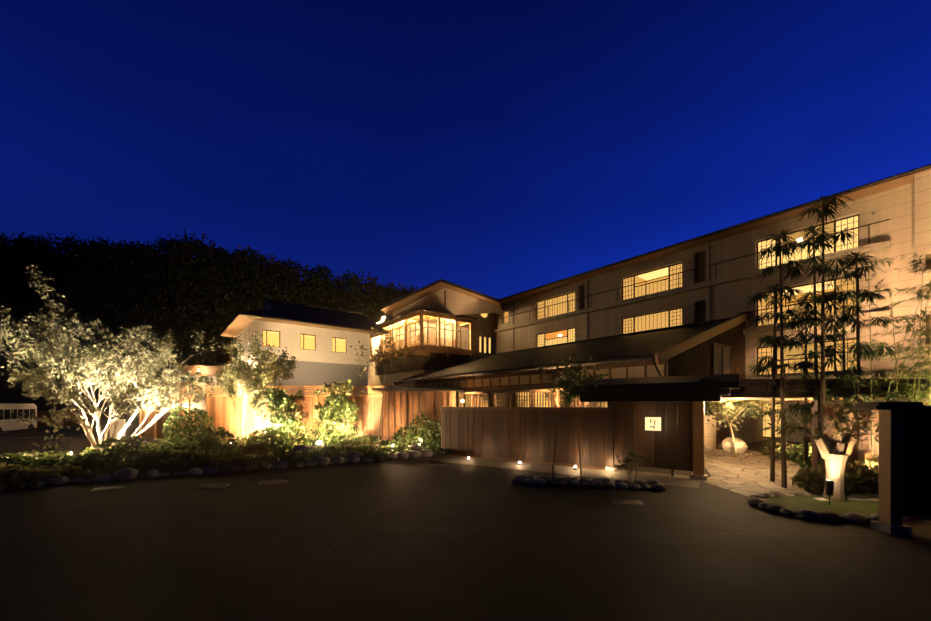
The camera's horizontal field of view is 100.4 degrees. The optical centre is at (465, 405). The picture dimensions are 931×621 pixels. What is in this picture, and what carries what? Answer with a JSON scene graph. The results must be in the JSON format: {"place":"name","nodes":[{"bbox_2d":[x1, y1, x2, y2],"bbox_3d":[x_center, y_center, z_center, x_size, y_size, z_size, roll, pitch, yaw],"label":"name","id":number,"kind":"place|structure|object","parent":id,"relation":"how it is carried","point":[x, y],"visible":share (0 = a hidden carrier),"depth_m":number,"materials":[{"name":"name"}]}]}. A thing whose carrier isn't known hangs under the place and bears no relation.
{"place":"outdoors","nodes":[
{"label":"outdoors","id":0,"kind":"place"},
{"bbox_2d":[5,419,124,439],"bbox_3d":[-30.060,1.421,26.366,26.226,1.350,7.573,0,0,11],"label":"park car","id":1,"kind":"object","parent":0,"point":[121,424],"visible":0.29,"depth_m":20.33,"materials":[{"name":"paint"}]},
{"bbox_2d":[0,251,382,410],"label":"hill terrain","id":2,"kind":"structure","parent":0,"point":[12,396],"depth_m":95.41,"materials":[{"name":"green plant"}]},
{"bbox_2d":[0,229,417,391],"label":"hill forest trees","id":3,"kind":"object","parent":2,"relation":"on","point":[92,257],"visible":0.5,"depth_m":169.07,"materials":[{"name":"green plant"}]},
{"bbox_2d":[0,426,930,620],"bbox_3d":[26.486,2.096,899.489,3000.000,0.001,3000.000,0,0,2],"label":"ground","id":4,"kind":"structure","parent":0,"point":[110,563],"depth_m":5.52,"materials":[{"name":"grey asphalt"}]},
{"bbox_2d":[0,404,36,431],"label":"minibus","id":5,"kind":"object","parent":4,"relation":"on","point":[8,421],"visible":0.83,"depth_m":32.07,"materials":[{"name":"white paint"}]},
{"bbox_2d":[37,411,130,426],"bbox_3d":[-36.268,1.521,37.993,30.050,1.950,0.170,0,0,2],"label":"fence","id":6,"kind":"object","parent":4,"relation":"on","point":[71,422],"visible":0.12,"depth_m":38.04,"materials":[{"name":"brown wood"}]},
{"bbox_2d":[0,264,227,454],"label":"illuminated tree","id":7,"kind":"object","parent":4,"relation":"on","point":[80,376],"visible":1,"depth_m":14.24,"materials":[{"name":"green plant"}]},
{"bbox_2d":[95,417,138,435],"bbox_3d":[-24.517,1.666,28.623,1.800,1.439,4.000,0,0,12],"label":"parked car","id":8,"kind":"object","parent":4,"relation":"on","point":[133,426],"visible":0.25,"depth_m":27.56,"materials":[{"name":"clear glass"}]},
{"bbox_2d":[139,386,209,438],"bbox_3d":[-17.483,0.521,23.102,7.743,3.150,0.160,0,0,28],"label":"fence","id":9,"kind":"object","parent":4,"relation":"on","point":[155,429],"visible":0.42,"depth_m":23.67,"materials":[{"name":"brown wood"}]},
{"bbox_2d":[129,354,249,417],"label":"bath terraces","id":10,"kind":"object","parent":4,"relation":"on","point":[208,371],"visible":0.1,"depth_m":33.46,"materials":[{"name":"brown wood"}]},
{"bbox_2d":[139,353,248,381],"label":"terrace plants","id":11,"kind":"object","parent":10,"relation":"on","point":[209,363],"visible":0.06,"depth_m":31.31,"materials":[{"name":"green plant"}]},
{"bbox_2d":[2,444,439,489],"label":"garden bed soil","id":12,"kind":"structure","parent":4,"relation":"on","point":[91,476],"depth_m":11.27,"materials":[{"name":"brown soil"}]},
{"bbox_2d":[0,405,452,491],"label":"shrubs","id":13,"kind":"object","parent":12,"relation":"on","point":[208,449],"visible":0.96,"depth_m":14.09,"materials":[{"name":"green plant"}]},
{"bbox_2d":[260,379,359,442],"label":"shrubs","id":14,"kind":"object","parent":12,"relation":"on","point":[281,407],"visible":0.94,"depth_m":19.43,"materials":[{"name":"green plant"}]},
{"bbox_2d":[0,443,444,490],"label":"garden border stones","id":15,"kind":"object","parent":4,"relation":"on","point":[125,474],"visible":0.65,"depth_m":12.33,"materials":[{"name":"grey stone"}]},
{"bbox_2d":[197,480,287,488],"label":"stone slabs","id":16,"kind":"structure","parent":4,"relation":"on","point":[222,485],"depth_m":10.18,"materials":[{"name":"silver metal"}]},
{"bbox_2d":[213,331,279,441],"bbox_3d":[-10.804,-0.719,19.180,5.397,5.646,1.858,0,0,37],"label":"tree","id":17,"kind":"object","parent":4,"relation":"on","point":[231,372],"visible":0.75,"depth_m":19.15,"materials":[{"name":"green plant"}]},
{"bbox_2d":[235,347,298,431],"bbox_3d":[-10.176,-0.509,20.086,2.067,5.220,4.769,0,0,2],"label":"tree","id":18,"kind":"object","parent":4,"relation":"on","point":[271,373],"visible":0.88,"depth_m":19.11,"materials":[{"name":"green plant"}]},
{"bbox_2d":[206,386,392,441],"bbox_3d":[-9.083,0.521,21.149,10.240,3.150,0.160,0,0,2],"label":"wooden fence","id":19,"kind":"object","parent":4,"relation":"on","point":[221,412],"visible":0.31,"depth_m":21.14,"materials":[{"name":"brown wood"}]},
{"bbox_2d":[220,298,387,394],"bbox_3d":[-14.985,-3.614,35.755,11.803,11.420,11.052,0,0,-38],"label":"white annex","id":20,"kind":"object","parent":4,"relation":"on","point":[317,341],"visible":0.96,"depth_m":32.77,"materials":[{"name":"grey paint"}]},
{"bbox_2d":[68,369,607,469],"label":"ground lights","id":21,"kind":"object","parent":4,"relation":"on","point":[319,444],"visible":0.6,"depth_m":17.31,"materials":[{"name":"white"}]},
{"bbox_2d":[350,325,411,438],"bbox_3d":[-4.219,-0.869,19.078,2.487,5.934,5.365,0,0,-36],"label":"slender tree","id":22,"kind":"object","parent":4,"relation":"on","point":[392,359],"visible":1,"depth_m":18.79,"materials":[{"name":"green plant"}]},
{"bbox_2d":[372,388,465,446],"bbox_3d":[-2.239,0.636,20.855,4.400,2.920,4.600,0,0,2],"label":"wooden fence","id":23,"kind":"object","parent":4,"relation":"on","point":[401,407],"depth_m":19.05,"materials":[{"name":"brown wood"}]},
{"bbox_2d":[368,299,496,394],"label":"upper-floor pavilion","id":24,"kind":"structure","parent":4,"relation":"on","point":[431,339],"depth_m":39.73,"materials":[{"name":"brown wood"}]},
{"bbox_2d":[380,279,503,318],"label":"roof","id":25,"kind":"structure","parent":24,"relation":"on","point":[442,295],"depth_m":37.33,"materials":[{"name":"brown wood"}]},
{"bbox_2d":[1,461,930,620],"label":"asphalt seams and drains","id":26,"kind":"object","parent":4,"relation":"on","point":[630,502],"visible":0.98,"depth_m":6.58,"materials":[{"name":"black"}]},
{"bbox_2d":[439,407,609,469],"bbox_3d":[1.806,1.086,14.563,7.105,2.020,0.260,0,0,36],"label":"board fence","id":27,"kind":"object","parent":4,"relation":"on","point":[523,434],"visible":0.94,"depth_m":14.15,"materials":[{"name":"brown wood"}]},
{"bbox_2d":[415,359,667,406],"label":"entrance building","id":28,"kind":"structure","parent":4,"relation":"on","point":[520,389],"depth_m":24.76,"materials":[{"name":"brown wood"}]},
{"bbox_2d":[393,312,748,385],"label":"roof","id":29,"kind":"structure","parent":28,"relation":"on","point":[660,345],"depth_m":24.52,"materials":[{"name":"tile"}]},
{"bbox_2d":[410,454,701,487],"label":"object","id":30,"kind":"structure","parent":4,"relation":"on","point":[676,480],"depth_m":12.40,"materials":[{"name":"grey stone"}]},
{"bbox_2d":[564,374,739,479],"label":"entrance gate","id":31,"kind":"structure","parent":30,"relation":"on","point":[659,422],"depth_m":11.41,"materials":[{"name":"brown wood"}]},
{"bbox_2d":[511,474,665,490],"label":"fence stones","id":32,"kind":"object","parent":4,"relation":"on","point":[596,482],"visible":0.94,"depth_m":10.09,"materials":[{"name":"grey stone"}]},
{"bbox_2d":[535,353,594,479],"bbox_3d":[2.509,0.351,10.169,1.410,3.391,1.571,0,0,2],"label":"island tree","id":33,"kind":"object","parent":32,"relation":"on","point":[568,396],"visible":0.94,"depth_m":10.25,"materials":[{"name":"green plant"}]},
{"bbox_2d":[553,355,611,481],"bbox_3d":[3.019,0.361,10.624,0.945,3.378,2.081,0,0,-18],"label":"island tree","id":34,"kind":"object","parent":32,"relation":"on","point":[579,372],"visible":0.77,"depth_m":10.33,"materials":[{"name":"green plant"}]},
{"bbox_2d":[616,451,649,484],"bbox_3d":[4.304,1.606,9.954,1.010,0.888,0.874,0,0,2],"label":"bare shrub","id":35,"kind":"object","parent":32,"relation":"on","point":[630,460],"visible":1,"depth_m":10.01,"materials":[{"name":"green plant"}]},
{"bbox_2d":[494,164,930,442],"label":"hotel wing","id":36,"kind":"structure","parent":4,"relation":"on","point":[709,276],"depth_m":23.30,"materials":[{"name":"beige paint"}]},
{"bbox_2d":[668,322,762,449],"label":"wall","id":37,"kind":"structure","parent":4,"relation":"on","point":[722,353],"depth_m":20.48,"materials":[{"name":"brown wood"}]},
{"bbox_2d":[705,437,878,494],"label":"shrubs","id":38,"kind":"object","parent":4,"relation":"on","point":[863,479],"visible":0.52,"depth_m":9.29,"materials":[{"name":"green plant"}]},
{"bbox_2d":[696,379,929,457],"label":"entrance canopy","id":39,"kind":"object","parent":4,"relation":"on","point":[749,389],"visible":0.23,"depth_m":10.21,"materials":[{"name":"grey"}]},
{"bbox_2d":[703,449,930,522],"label":"stone pavement","id":40,"kind":"structure","parent":4,"relation":"on","point":[748,475],"depth_m":11.68,"materials":[{"name":"beige stone"}]},
{"bbox_2d":[705,378,780,456],"bbox_3d":[10.531,0.423,16.046,3.385,3.358,3.110,0,0,2],"label":"maple","id":41,"kind":"object","parent":40,"relation":"on","point":[721,408],"visible":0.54,"depth_m":15.58,"materials":[{"name":"green plant"}]},
{"bbox_2d":[740,193,910,491],"bbox_3d":[9.198,-1.455,10.089,3.779,7.108,2.956,0,0,2],"label":"bamboo","id":42,"kind":"object","parent":40,"relation":"on","point":[810,320],"visible":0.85,"depth_m":9.79,"materials":[{"name":"green plant"}]},
{"bbox_2d":[747,490,930,523],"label":"moss island","id":43,"kind":"structure","parent":4,"relation":"on","point":[801,504],"depth_m":7.68,"materials":[{"name":"plant"}]},
{"bbox_2d":[760,394,878,501],"bbox_3d":[7.828,0.899,8.445,1.816,2.309,2.326,0,0,-43],"label":"pollard tree","id":44,"kind":"object","parent":43,"relation":"on","point":[835,458],"visible":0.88,"depth_m":8.24,"materials":[{"name":"green plant"}]},
{"bbox_2d":[825,480,833,504],"bbox_3d":[7.449,1.784,7.949,0.305,0.485,0.142,0,0,-43],"label":"garden light","id":45,"kind":"object","parent":43,"relation":"on","point":[829,487],"visible":1,"depth_m":7.89,"materials":[{"name":"black metal"}]},
{"bbox_2d":[806,252,930,457],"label":"bamboo clump","id":46,"kind":"object","parent":4,"relation":"on","point":[920,365],"visible":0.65,"depth_m":9.23,"materials":[{"name":"green plant"}]},
{"bbox_2d":[811,401,930,533],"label":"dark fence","id":47,"kind":"object","parent":4,"relation":"on","point":[902,449],"visible":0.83,"depth_m":6.42,"materials":[{"name":"brown wood"}]},
{"bbox_2d":[0,0,930,298],"label":"sky","id":48,"kind":"structure","parent":0,"point":[498,149],"materials":[{"name":"blue"}]}
]}

